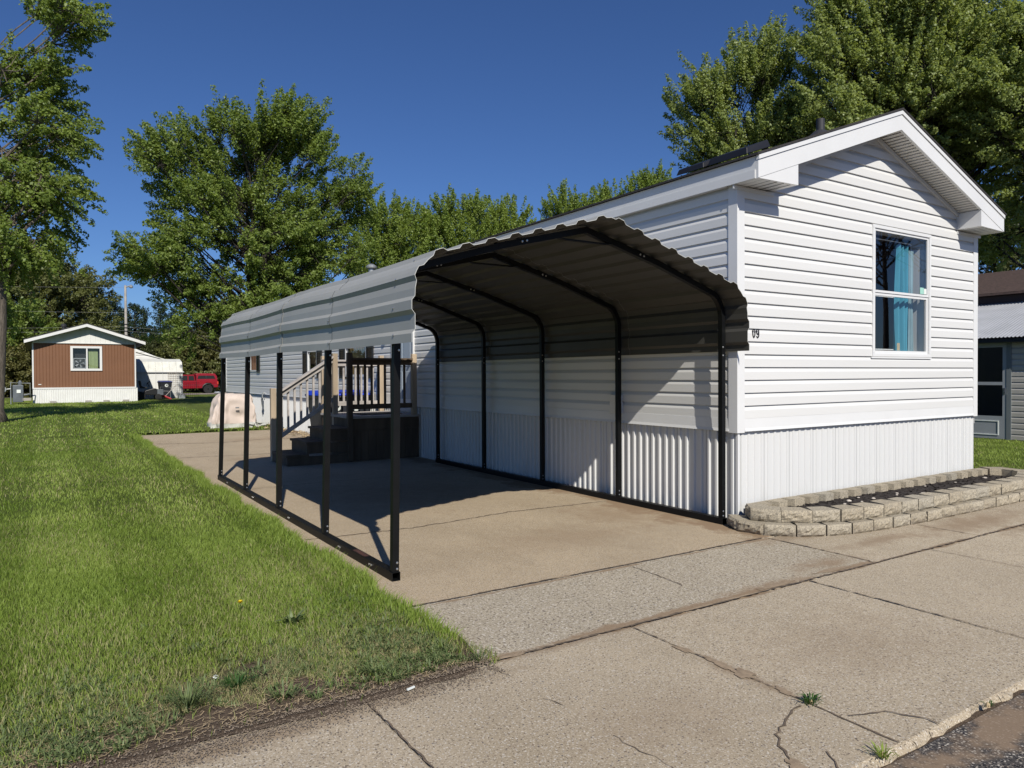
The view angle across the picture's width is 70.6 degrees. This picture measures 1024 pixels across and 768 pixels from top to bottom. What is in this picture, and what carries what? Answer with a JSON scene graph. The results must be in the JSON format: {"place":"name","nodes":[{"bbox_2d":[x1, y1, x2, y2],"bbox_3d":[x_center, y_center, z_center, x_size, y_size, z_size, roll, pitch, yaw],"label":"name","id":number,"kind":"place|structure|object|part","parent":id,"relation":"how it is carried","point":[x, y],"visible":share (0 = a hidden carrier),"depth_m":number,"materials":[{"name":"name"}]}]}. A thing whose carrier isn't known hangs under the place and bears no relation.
{"place":"outdoors","nodes":[
{"label":"outdoors","id":0,"kind":"place"},
{"bbox_2d":[107,298,123,331],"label":"pine tree","id":1,"kind":"object","parent":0,"point":[116,309],"visible":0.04,"depth_m":77.14,"materials":[{"name":"green plant"}]},
{"bbox_2d":[5,392,226,397],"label":"gravel road","id":2,"kind":"structure","parent":0,"point":[184,393],"depth_m":60.60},
{"bbox_2d":[183,373,219,392],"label":"pickup truck","id":3,"kind":"object","parent":2,"relation":"on","point":[200,380],"visible":0.59,"depth_m":61.60,"materials":[{"name":"red paint"}]},
{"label":"side window","id":4,"kind":"part","parent":3,"relation":"part of","materials":[{"name":"glass"}]},
{"bbox_2d":[115,306,132,335],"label":"pine tree","id":5,"kind":"object","parent":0,"point":[122,322],"visible":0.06,"depth_m":81.85,"materials":[{"name":"green plant"}]},
{"bbox_2d":[119,302,148,338],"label":"pine tree","id":6,"kind":"object","parent":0,"point":[134,307],"visible":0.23,"depth_m":75.39,"materials":[{"name":"green plant"}]},
{"bbox_2d":[137,307,152,336],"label":"pine tree","id":7,"kind":"object","parent":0,"point":[146,314],"visible":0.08,"depth_m":79.47,"materials":[{"name":"green plant"}]},
{"bbox_2d":[146,299,170,345],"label":"pine tree","id":8,"kind":"object","parent":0,"point":[159,318],"visible":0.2,"depth_m":78.38,"materials":[{"name":"green plant"}]},
{"bbox_2d":[168,308,178,328],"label":"pine tree","id":9,"kind":"object","parent":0,"point":[173,311],"visible":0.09,"depth_m":82.80,"materials":[{"name":"green plant"}]},
{"bbox_2d":[125,703,429,767],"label":"sidewalk","id":10,"kind":"structure","parent":0,"point":[376,741],"depth_m":2.87,"materials":[{"name":"concrete"}]},
{"bbox_2d":[367,702,433,767],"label":"expansion joint","id":11,"kind":"object","parent":10,"relation":"on","point":[410,746],"visible":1,"depth_m":2.93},
{"bbox_2d":[141,429,769,606],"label":"driveway","id":12,"kind":"structure","parent":0,"point":[472,554],"depth_m":7.31,"materials":[{"name":"concrete"}]},
{"bbox_2d":[305,390,340,436],"bbox_3d":[-3.744,0.719,14.769,0.714,1.177,0.890,-1,1,-37],"label":"trash bin","id":13,"kind":"object","parent":12,"relation":"on","point":[315,419],"visible":0.16,"depth_m":14.55,"materials":[{"name":"plastic"}]},
{"bbox_2d":[270,353,418,465],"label":"deck","id":14,"kind":"structure","parent":12,"relation":"on","point":[354,437],"depth_m":12.64,"materials":[{"name":"grey wood"}]},
{"bbox_2d":[353,412,401,414],"bbox_3d":[-2.469,0.539,13.229,0.780,0.013,0.500,-1,1,-33],"label":"door mat","id":15,"kind":"object","parent":14,"relation":"on","point":[376,413],"depth_m":13.10,"materials":[{"name":"rubber"}]},
{"bbox_2d":[339,390,370,411],"bbox_3d":[-3.344,0.715,14.969,0.714,1.177,0.890,-1,1,-30],"label":"trash bin","id":16,"kind":"object","parent":12,"relation":"on","point":[343,408],"visible":0.15,"depth_m":14.64,"materials":[{"name":"plastic"}]},
{"bbox_2d":[305,501,600,539],"bbox_3d":[-0.377,1.383,7.479,3.549,0.001,0.155,-1,1,-35],"label":"driveway crack","id":17,"kind":"object","parent":12,"relation":"on","point":[451,521],"visible":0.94,"depth_m":7.24,"materials":[{"name":"concrete"}]},
{"bbox_2d":[218,215,749,581],"bbox_3d":[-0.970,-0.005,8.577,3.641,2.759,6.733,-1,1,-33],"label":"carport","id":18,"kind":"object","parent":12,"relation":"on","point":[603,285],"visible":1,"depth_m":7.53,"materials":[{"name":"black metal"}]},
{"bbox_2d":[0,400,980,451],"bbox_3d":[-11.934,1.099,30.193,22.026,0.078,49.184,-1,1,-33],"label":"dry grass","id":19,"kind":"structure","parent":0,"point":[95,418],"depth_m":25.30,"materials":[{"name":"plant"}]},
{"bbox_2d":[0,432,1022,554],"bbox_3d":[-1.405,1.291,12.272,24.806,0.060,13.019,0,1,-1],"label":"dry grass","id":20,"kind":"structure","parent":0,"point":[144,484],"depth_m":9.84,"materials":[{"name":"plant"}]},
{"bbox_2d":[0,394,1023,767],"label":"lawn","id":21,"kind":"structure","parent":0,"point":[202,404],"depth_m":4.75,"materials":[{"name":"plant"}]},
{"bbox_2d":[5,380,30,403],"bbox_3d":[-26.681,0.456,38.739,1.507,1.300,0.655,-1,1,-33],"label":"gas meter","id":22,"kind":"object","parent":21,"relation":"on","point":[18,393],"visible":0.77,"depth_m":38.77,"materials":[{"name":"grey metal"}]},
{"bbox_2d":[5,342,32,397],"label":"bush","id":23,"kind":"object","parent":21,"relation":"on","point":[21,369],"visible":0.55,"depth_m":51.08,"materials":[{"name":"green plant"}]},
{"bbox_2d":[6,295,60,362],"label":"tree","id":24,"kind":"object","parent":21,"relation":"on","point":[28,326],"visible":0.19,"depth_m":53.03,"materials":[{"name":"green plant"}]},
{"bbox_2d":[0,0,115,422],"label":"silver maple","id":25,"kind":"object","parent":21,"relation":"on","point":[37,189],"visible":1,"depth_m":23.50,"materials":[{"name":"green plant"}]},
{"bbox_2d":[23,323,145,402],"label":"mobile home","id":26,"kind":"object","parent":21,"relation":"on","point":[107,373],"visible":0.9,"depth_m":41.21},
{"bbox_2d":[73,358,85,367],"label":"box fan","id":27,"kind":"object","parent":26,"relation":"in","point":[79,361],"visible":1,"depth_m":41.08},
{"bbox_2d":[70,346,101,370],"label":"window","id":28,"kind":"structure","parent":26,"relation":"in","point":[93,354],"depth_m":41.42,"materials":[{"name":"white glass"}]},
{"bbox_2d":[124,285,132,334],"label":"utility pole","id":29,"kind":"object","parent":21,"relation":"on","point":[125,307],"visible":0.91,"depth_m":52.85,"materials":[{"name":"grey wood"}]},
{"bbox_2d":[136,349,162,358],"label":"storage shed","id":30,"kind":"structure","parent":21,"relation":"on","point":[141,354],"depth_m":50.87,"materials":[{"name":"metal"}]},
{"bbox_2d":[138,381,162,399],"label":"lawn mower","id":31,"kind":"object","parent":21,"relation":"on","point":[157,393],"visible":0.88,"depth_m":45.19,"materials":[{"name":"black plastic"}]},
{"bbox_2d":[136,359,183,398],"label":"storage shed","id":32,"kind":"structure","parent":21,"relation":"on","point":[153,371],"depth_m":47.91,"materials":[{"name":"metal"}]},
{"bbox_2d":[157,380,172,397],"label":"trash bin","id":33,"kind":"object","parent":21,"relation":"on","point":[165,385],"visible":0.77,"depth_m":46.87,"materials":[{"name":"plastic"}]},
{"bbox_2d":[168,372,182,397],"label":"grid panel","id":34,"kind":"object","parent":21,"relation":"on","point":[173,380],"visible":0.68,"depth_m":48.15,"materials":[{"name":"white wood"}]},
{"bbox_2d":[186,383,192,397],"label":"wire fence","id":35,"kind":"object","parent":21,"relation":"on","point":[188,390],"visible":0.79,"depth_m":48.72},
{"bbox_2d":[149,676,231,714],"bbox_3d":[-1.423,1.385,3.213,0.385,0.123,0.380,-1,1,-33],"label":"grass tuft","id":36,"kind":"object","parent":21,"relation":"on","point":[187,700],"visible":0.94,"depth_m":3.23,"materials":[{"name":"green plant"}]},
{"bbox_2d":[0,593,452,767],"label":"thatch","id":37,"kind":"object","parent":21,"relation":"on","point":[267,684],"visible":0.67,"depth_m":3.53,"materials":[{"name":"green plant"}]},
{"bbox_2d":[0,626,473,767],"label":"straw","id":38,"kind":"object","parent":21,"relation":"on","point":[224,710],"visible":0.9,"depth_m":3.16,"materials":[{"name":"plant"}]},
{"bbox_2d":[207,393,268,427],"bbox_3d":[-7.958,0.769,20.943,1.595,1.025,1.320,-1,1,-33],"label":"covered grill","id":39,"kind":"object","parent":21,"relation":"on","point":[234,411],"visible":0.69,"depth_m":20.60,"materials":[{"name":"beige fabric"}]},
{"bbox_2d":[0,582,480,767],"bbox_3d":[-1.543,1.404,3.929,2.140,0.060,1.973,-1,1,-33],"label":"weeds","id":40,"kind":"object","parent":21,"relation":"on","point":[439,654],"visible":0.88,"depth_m":3.40,"materials":[{"name":"green plant"}]},
{"bbox_2d":[215,668,266,692],"bbox_3d":[-1.283,1.405,3.430,0.262,0.077,0.262,-1,1,-33],"label":"grass tuft","id":41,"kind":"object","parent":21,"relation":"on","point":[235,683],"visible":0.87,"depth_m":3.42,"materials":[{"name":"plant"}]},
{"bbox_2d":[102,78,386,362],"bbox_3d":[-13.344,-7.171,37.717,14.187,16.486,7.277,-1,1,-33],"label":"maple tree","id":42,"kind":"object","parent":21,"relation":"on","point":[290,228],"visible":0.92,"depth_m":36.20,"materials":[{"name":"green plant"}]},
{"bbox_2d":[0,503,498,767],"bbox_3d":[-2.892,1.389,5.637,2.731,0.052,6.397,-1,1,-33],"label":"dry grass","id":43,"kind":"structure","parent":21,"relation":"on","point":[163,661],"depth_m":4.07,"materials":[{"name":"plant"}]},
{"bbox_2d":[0,501,500,767],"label":"grass","id":44,"kind":"structure","parent":21,"relation":"on","point":[124,569],"depth_m":4.74,"materials":[{"name":"plant"}]},
{"bbox_2d":[35,652,504,767],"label":"soil crumbs","id":45,"kind":"object","parent":21,"relation":"on","point":[282,715],"visible":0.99,"depth_m":3.08,"materials":[{"name":"soil"}]},
{"bbox_2d":[252,674,311,710],"bbox_3d":[-1.042,1.414,3.290,0.283,0.060,0.300,0,1,27],"label":"weed","id":46,"kind":"object","parent":21,"relation":"on","point":[288,693],"visible":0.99,"depth_m":3.33,"materials":[{"name":"green plant"}]},
{"bbox_2d":[257,424,309,436],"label":"leaf litter","id":47,"kind":"object","parent":21,"relation":"on","point":[303,435],"visible":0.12,"depth_m":18.65,"materials":[{"name":"plant"}]},
{"bbox_2d":[273,606,306,627],"bbox_3d":[-1.304,1.379,4.268,0.222,0.107,0.168,-1,1,-24],"label":"weed","id":48,"kind":"object","parent":21,"relation":"on","point":[290,617],"visible":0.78,"depth_m":4.26,"materials":[{"name":"green plant"}]},
{"bbox_2d":[127,433,464,641],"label":"grass","id":49,"kind":"structure","parent":21,"relation":"on","point":[236,499],"depth_m":5.89,"materials":[{"name":"plant"}]},
{"bbox_2d":[348,658,405,682],"bbox_3d":[-0.676,1.405,3.572,0.228,0.068,0.280,0,1,27],"label":"weed","id":50,"kind":"object","parent":21,"relation":"on","point":[372,670],"visible":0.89,"depth_m":3.57,"materials":[{"name":"green plant"}]},
{"bbox_2d":[339,189,437,276],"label":"poplar tree","id":51,"kind":"object","parent":21,"relation":"on","point":[389,235],"visible":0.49,"depth_m":49.34,"materials":[{"name":"green plant"}]},
{"bbox_2d":[402,183,497,254],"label":"poplar tree","id":52,"kind":"object","parent":21,"relation":"on","point":[446,233],"visible":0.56,"depth_m":52.82,"materials":[{"name":"green plant"}]},
{"bbox_2d":[468,644,497,662],"bbox_3d":[-0.160,1.390,3.735,0.191,0.089,0.236,-1,1,-33],"label":"weed","id":53,"kind":"object","parent":21,"relation":"on","point":[480,656],"visible":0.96,"depth_m":3.74,"materials":[{"name":"green plant"}]},
{"bbox_2d":[468,192,536,236],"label":"poplar tree","id":54,"kind":"object","parent":21,"relation":"on","point":[505,222],"visible":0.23,"depth_m":56.95,"materials":[{"name":"green plant"}]},
{"bbox_2d":[537,178,601,219],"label":"poplar tree","id":55,"kind":"object","parent":21,"relation":"on","point":[564,204],"visible":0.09,"depth_m":58.63,"materials":[{"name":"green plant"}]},
{"bbox_2d":[582,178,634,203],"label":"poplar tree","id":56,"kind":"object","parent":21,"relation":"on","point":[604,193],"visible":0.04,"depth_m":60.36,"materials":[{"name":"green plant"}]},
{"bbox_2d":[623,158,672,191],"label":"poplar tree","id":57,"kind":"object","parent":21,"relation":"on","point":[644,179],"visible":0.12,"depth_m":60.34,"materials":[{"name":"green plant"}]},
{"bbox_2d":[657,10,821,175],"bbox_3d":[10.151,-7.083,29.968,7.976,16.278,5.188,0,1,3],"label":"maple tree","id":58,"kind":"object","parent":21,"relation":"on","point":[754,68],"visible":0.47,"depth_m":29.10,"materials":[{"name":"green plant"}]},
{"bbox_2d":[761,0,1023,192],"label":"maple tree","id":59,"kind":"object","parent":21,"relation":"on","point":[846,55],"visible":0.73,"depth_m":25.82,"materials":[{"name":"green plant"}]},
{"bbox_2d":[929,0,1023,271],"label":"maple tree","id":60,"kind":"object","parent":21,"relation":"on","point":[1001,83],"visible":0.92,"depth_m":25.04,"materials":[{"name":"green plant"}]},
{"bbox_2d":[978,172,1023,273],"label":"maple tree","id":61,"kind":"object","parent":21,"relation":"on","point":[1011,265],"visible":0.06,"depth_m":43.52,"materials":[{"name":"green plant"}]},
{"bbox_2d":[0,399,1023,452],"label":"grass","id":62,"kind":"structure","parent":0,"point":[105,409],"depth_m":25.14,"materials":[{"name":"plant"}]},
{"bbox_2d":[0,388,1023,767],"bbox_3d":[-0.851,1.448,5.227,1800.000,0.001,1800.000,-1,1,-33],"label":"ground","id":63,"kind":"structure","parent":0,"point":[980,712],"depth_m":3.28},
{"bbox_2d":[6,242,123,323],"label":"oak tree","id":64,"kind":"object","parent":63,"relation":"on","point":[76,290],"visible":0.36,"depth_m":58.78,"materials":[{"name":"green plant"}]},
{"bbox_2d":[34,307,120,333],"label":"tree","id":65,"kind":"object","parent":63,"relation":"on","point":[100,321],"visible":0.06,"depth_m":58.45,"materials":[{"name":"green plant"}]},
{"bbox_2d":[110,328,155,355],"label":"tree","id":66,"kind":"object","parent":63,"relation":"on","point":[148,349],"visible":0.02,"depth_m":64.92,"materials":[{"name":"green plant"}]},
{"bbox_2d":[132,333,172,357],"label":"tree","id":67,"kind":"object","parent":63,"relation":"on","point":[154,346],"visible":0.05,"depth_m":66.43,"materials":[{"name":"green plant"}]},
{"bbox_2d":[154,329,213,391],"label":"tree","id":68,"kind":"object","parent":63,"relation":"on","point":[170,353],"visible":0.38,"depth_m":65.70,"materials":[{"name":"green plant"}]},
{"bbox_2d":[181,327,225,391],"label":"tree","id":69,"kind":"object","parent":63,"relation":"on","point":[204,358],"visible":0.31,"depth_m":66.14,"materials":[{"name":"green plant"}]},
{"bbox_2d":[197,292,242,391],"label":"tree","id":70,"kind":"object","parent":63,"relation":"on","point":[212,362],"visible":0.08,"depth_m":66.02,"materials":[{"name":"green plant"}]},
{"bbox_2d":[222,107,1006,517],"bbox_3d":[-2.192,-1.059,18.188,5.020,4.670,24.084,-1,1,-33],"label":"mobile home","id":71,"kind":"object","parent":63,"relation":"on","point":[844,257],"visible":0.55,"depth_m":8.26,"materials":[{"name":"white"}]},
{"bbox_2d":[250,356,255,371],"bbox_3d":[-8.317,-0.967,23.326,0.106,1.130,0.970,-1,1,-33],"label":"window","id":72,"kind":"structure","parent":71,"relation":"in","point":[252,366],"depth_m":23.58,"materials":[{"name":"clear glass"}]},
{"bbox_2d":[307,351,315,376],"bbox_3d":[-4.958,-0.831,18.235,0.194,1.900,1.370,-1,1,-33],"label":"window","id":73,"kind":"structure","parent":71,"relation":"in","point":[313,353],"depth_m":18.52,"materials":[{"name":"white glass"}]},
{"bbox_2d":[345,347,365,376],"bbox_3d":[-3.316,-0.806,15.706,0.194,1.900,1.860,-1,1,-33],"label":"window","id":74,"kind":"structure","parent":71,"relation":"in","point":[358,352],"depth_m":15.76,"materials":[{"name":"clear glass"}]},
{"bbox_2d":[400,342,411,411],"bbox_3d":[-2.039,-0.486,13.630,0.040,2.000,0.880,-1,1,-33],"label":"door","id":75,"kind":"structure","parent":71,"relation":"in","point":[406,348],"depth_m":13.49,"materials":[{"name":"silver metal"}]},
{"bbox_2d":[870,224,931,358],"bbox_3d":[4.627,-1.027,8.754,1.315,1.645,0.234,-1,1,-33],"label":"window","id":76,"kind":"structure","parent":71,"relation":"in","point":[911,295],"depth_m":8.94,"materials":[{"name":"white glass"}]},
{"bbox_2d":[856,681,1023,767],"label":"sidewalk edge","id":77,"kind":"object","parent":63,"relation":"on","point":[921,739],"visible":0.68,"depth_m":3.00,"materials":[{"name":"concrete"}]},
{"bbox_2d":[861,740,898,760],"bbox_3d":[1.428,1.417,2.794,0.127,0.044,0.139,0,1,-11],"label":"weed","id":78,"kind":"object","parent":77,"relation":"on","point":[882,754],"visible":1,"depth_m":2.79,"materials":[{"name":"green plant"}]},
{"bbox_2d":[0,0,1023,335],"label":"sky","id":79,"kind":"structure","parent":0,"point":[520,98],"materials":[{"name":"blue"}]},
{"bbox_2d":[366,627,901,767],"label":"sidewalk","id":80,"kind":"structure","parent":0,"point":[668,704],"depth_m":3.12,"materials":[{"name":"concrete"}]},
{"bbox_2d":[614,735,673,767],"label":"sidewalk crack","id":81,"kind":"object","parent":80,"relation":"on","point":[641,751],"visible":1,"depth_m":2.83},
{"bbox_2d":[673,646,692,652],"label":"sand streak","id":82,"kind":"object","parent":80,"relation":"on","point":[684,649],"visible":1,"depth_m":3.87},
{"bbox_2d":[631,626,899,742],"bbox_3d":[1.124,1.426,3.570,0.025,0.001,1.610,-1,1,-32],"label":"expansion joint","id":83,"kind":"object","parent":80,"relation":"on","point":[796,697],"visible":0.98,"depth_m":3.16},
{"bbox_2d":[702,655,734,669],"bbox_3d":[1.055,1.424,3.680,0.057,0.002,0.253,-1,1,-33],"label":"sand streak","id":84,"kind":"object","parent":83,"relation":"on","point":[720,664],"visible":1,"depth_m":3.68,"materials":[{"name":"sand"}]},
{"bbox_2d":[774,705,800,758],"bbox_3d":[1.130,1.434,2.961,0.105,0.001,0.590,0,1,23],"label":"sidewalk crack","id":85,"kind":"object","parent":80,"relation":"on","point":[779,731],"visible":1,"depth_m":2.99,"materials":[{"name":"concrete"}]},
{"bbox_2d":[785,758,806,767],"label":"sand streak","id":86,"kind":"object","parent":80,"relation":"on","point":[795,763],"visible":1,"depth_m":2.73,"materials":[{"name":"sand"}]},
{"bbox_2d":[796,691,821,706],"bbox_3d":[1.329,1.409,3.226,0.129,0.048,0.149,0,1,20],"label":"weed","id":87,"kind":"object","parent":80,"relation":"on","point":[809,700],"visible":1,"depth_m":3.24,"materials":[{"name":"plant"}]},
{"bbox_2d":[413,538,874,664],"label":"driveway","id":88,"kind":"structure","parent":0,"point":[518,619],"depth_m":4.85,"materials":[{"name":"concrete"}]},
{"bbox_2d":[413,538,759,605],"bbox_3d":[0.807,1.402,5.564,3.450,0.001,0.033,-1,1,-33],"label":"expansion joint","id":89,"kind":"object","parent":88,"relation":"on","point":[584,572],"visible":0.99,"depth_m":5.39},
{"bbox_2d":[481,524,1022,663],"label":"expansion joint","id":90,"kind":"object","parent":88,"relation":"on","point":[746,595],"visible":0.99,"depth_m":4.75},
{"bbox_2d":[489,651,526,659],"bbox_3d":[-0.021,1.427,3.794,0.251,0.002,0.045,-1,1,-27],"label":"sand streak","id":91,"kind":"object","parent":90,"relation":"on","point":[510,655],"visible":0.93,"depth_m":3.80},
{"bbox_2d":[680,602,716,611],"bbox_3d":[1.188,1.411,4.577,0.387,0.002,0.019,-1,1,-33],"label":"sand streak","id":92,"kind":"object","parent":90,"relation":"on","point":[698,607],"visible":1,"depth_m":4.57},
{"bbox_2d":[718,592,757,601],"bbox_3d":[1.490,1.407,4.780,0.409,0.002,0.031,-1,1,-33],"label":"sand streak","id":93,"kind":"object","parent":90,"relation":"on","point":[737,596],"visible":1,"depth_m":4.77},
{"bbox_2d":[757,580,793,589],"bbox_3d":[1.847,1.402,5.048,0.418,0.002,0.059,-1,1,-33],"label":"sand streak","id":94,"kind":"object","parent":88,"relation":"on","point":[776,584],"visible":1,"depth_m":5.03,"materials":[{"name":"sand"}]},
{"bbox_2d":[765,537,870,561],"bbox_3d":[2.565,1.387,6.085,0.046,0.001,1.040,-1,1,-32],"label":"expansion joint","id":95,"kind":"object","parent":88,"relation":"on","point":[821,549],"visible":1,"depth_m":6.04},
{"bbox_2d":[813,565,849,573],"bbox_3d":[2.400,1.394,5.433,0.479,0.002,0.066,-1,1,-33],"label":"sand streak","id":96,"kind":"object","parent":88,"relation":"on","point":[830,569],"visible":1,"depth_m":5.43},
{"bbox_2d":[631,581,1023,742],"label":"sidewalk","id":97,"kind":"structure","parent":0,"point":[845,654],"depth_m":3.85,"materials":[{"name":"concrete"}]},
{"bbox_2d":[731,667,755,678],"bbox_3d":[1.140,1.425,3.557,0.105,0.002,0.135,-1,1,-33],"label":"sand streak","id":98,"kind":"object","parent":97,"relation":"on","point":[741,672],"visible":1,"depth_m":3.56,"materials":[{"name":"sand"}]},
{"bbox_2d":[774,685,795,696],"bbox_3d":[1.268,1.427,3.356,0.050,0.002,0.130,-1,1,-33],"label":"sand streak","id":99,"kind":"object","parent":97,"relation":"on","point":[784,691],"visible":1,"depth_m":3.35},
{"bbox_2d":[849,710,940,724],"bbox_3d":[1.638,1.430,3.118,0.360,0.001,0.090,0,1,14],"label":"sidewalk crack","id":100,"kind":"object","parent":97,"relation":"on","point":[895,712],"visible":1,"depth_m":3.13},
{"bbox_2d":[810,580,1023,637],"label":"expansion joint","id":101,"kind":"object","parent":97,"relation":"on","point":[920,609],"visible":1,"depth_m":4.47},
{"bbox_2d":[768,525,978,562],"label":"driveway","id":102,"kind":"structure","parent":0,"point":[876,546],"depth_m":6.36,"materials":[{"name":"concrete"}]},
{"bbox_2d":[809,550,1023,638],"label":"sidewalk","id":103,"kind":"structure","parent":0,"point":[984,593],"depth_m":5.01,"materials":[{"name":"concrete"}]},
{"bbox_2d":[884,693,1023,767],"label":"road","id":104,"kind":"structure","parent":0,"point":[993,738],"depth_m":2.91,"materials":[{"name":"asphalt"}]},
{"bbox_2d":[980,700,994,707],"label":"weed","id":105,"kind":"object","parent":104,"relation":"on","point":[988,704],"visible":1,"depth_m":3.20,"materials":[{"name":"plant"}]},
{"bbox_2d":[913,501,1023,536],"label":"driveway","id":106,"kind":"structure","parent":0,"point":[981,522],"depth_m":7.19,"materials":[{"name":"concrete"}]},
{"bbox_2d":[726,467,1023,536],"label":"planter","id":107,"kind":"object","parent":106,"relation":"on","point":[879,506],"visible":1,"depth_m":7.32,"materials":[{"name":"stone"}]},
{"bbox_2d":[930,527,1023,567],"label":"sidewalk","id":108,"kind":"structure","parent":0,"point":[1006,547],"depth_m":6.10,"materials":[{"name":"concrete"}]},
{"bbox_2d":[973,269,1023,439],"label":"neighbor house","id":109,"kind":"structure","parent":0,"point":[1000,404],"depth_m":16.02,"materials":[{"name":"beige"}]},
{"bbox_2d":[973,343,1006,438],"bbox_3d":[10.521,0.152,16.086,0.070,2.100,0.870,-1,1,-33],"label":"storm door","id":110,"kind":"structure","parent":109,"relation":"in","point":[990,420],"depth_m":15.98,"materials":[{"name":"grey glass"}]}
]}

